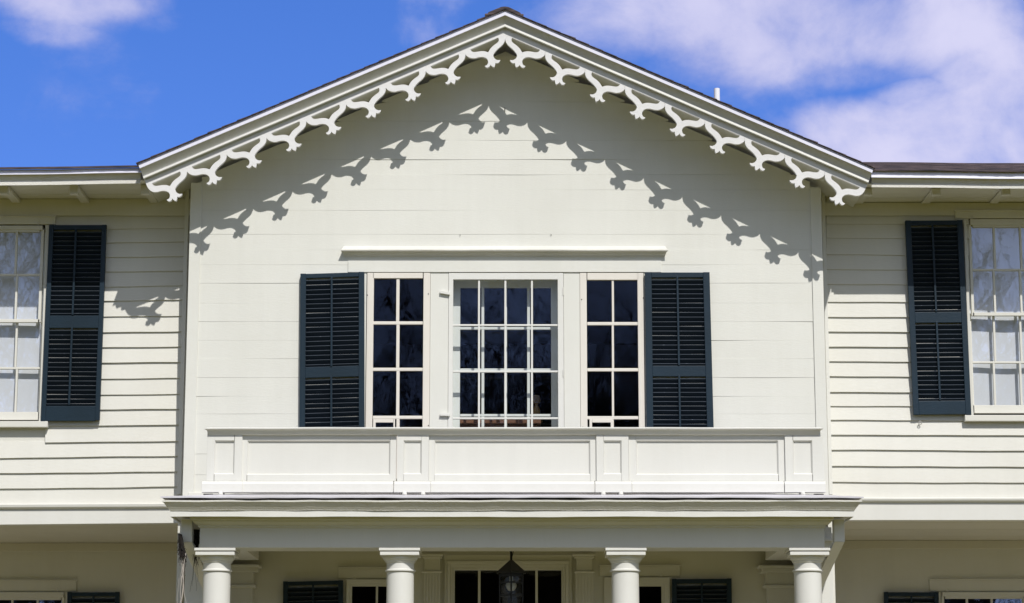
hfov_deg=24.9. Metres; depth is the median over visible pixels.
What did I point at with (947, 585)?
porch window
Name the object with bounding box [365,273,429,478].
side window
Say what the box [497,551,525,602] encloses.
lantern
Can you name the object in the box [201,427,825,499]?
balustrade
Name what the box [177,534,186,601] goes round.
twig nest
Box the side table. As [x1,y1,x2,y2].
[460,420,540,426]
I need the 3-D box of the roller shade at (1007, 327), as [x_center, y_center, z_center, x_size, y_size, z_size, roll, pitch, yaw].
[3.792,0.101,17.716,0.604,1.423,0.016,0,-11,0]
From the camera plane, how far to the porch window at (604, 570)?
17.60 m
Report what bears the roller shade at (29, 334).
attached to the house
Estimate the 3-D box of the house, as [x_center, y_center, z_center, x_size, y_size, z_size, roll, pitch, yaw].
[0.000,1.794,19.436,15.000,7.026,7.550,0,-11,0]
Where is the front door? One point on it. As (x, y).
(563, 563)
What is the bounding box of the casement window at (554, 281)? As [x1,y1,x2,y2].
[440,273,563,426]
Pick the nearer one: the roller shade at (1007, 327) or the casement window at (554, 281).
the casement window at (554, 281)
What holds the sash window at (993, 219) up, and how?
in the house
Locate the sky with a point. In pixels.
(83, 82)
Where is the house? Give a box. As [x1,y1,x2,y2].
[0,6,1023,602]
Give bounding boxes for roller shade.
[0,229,44,411]
[969,226,1023,404]
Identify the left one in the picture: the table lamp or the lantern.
the lantern
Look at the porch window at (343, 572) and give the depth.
17.61 m
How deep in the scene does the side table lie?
17.48 m
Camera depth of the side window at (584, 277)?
17.24 m
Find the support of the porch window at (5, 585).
in the house
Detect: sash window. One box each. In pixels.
[0,216,56,427]
[954,210,1023,421]
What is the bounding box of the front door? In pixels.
[444,555,571,602]
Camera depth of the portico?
16.37 m
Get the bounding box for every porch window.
[0,580,77,602]
[338,567,386,602]
[598,565,680,602]
[928,579,1023,602]
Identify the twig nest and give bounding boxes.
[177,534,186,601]
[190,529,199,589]
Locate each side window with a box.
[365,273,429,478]
[580,273,644,465]
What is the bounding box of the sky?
[0,0,1023,169]
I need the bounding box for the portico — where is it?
[160,492,863,602]
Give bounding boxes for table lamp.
[533,395,542,422]

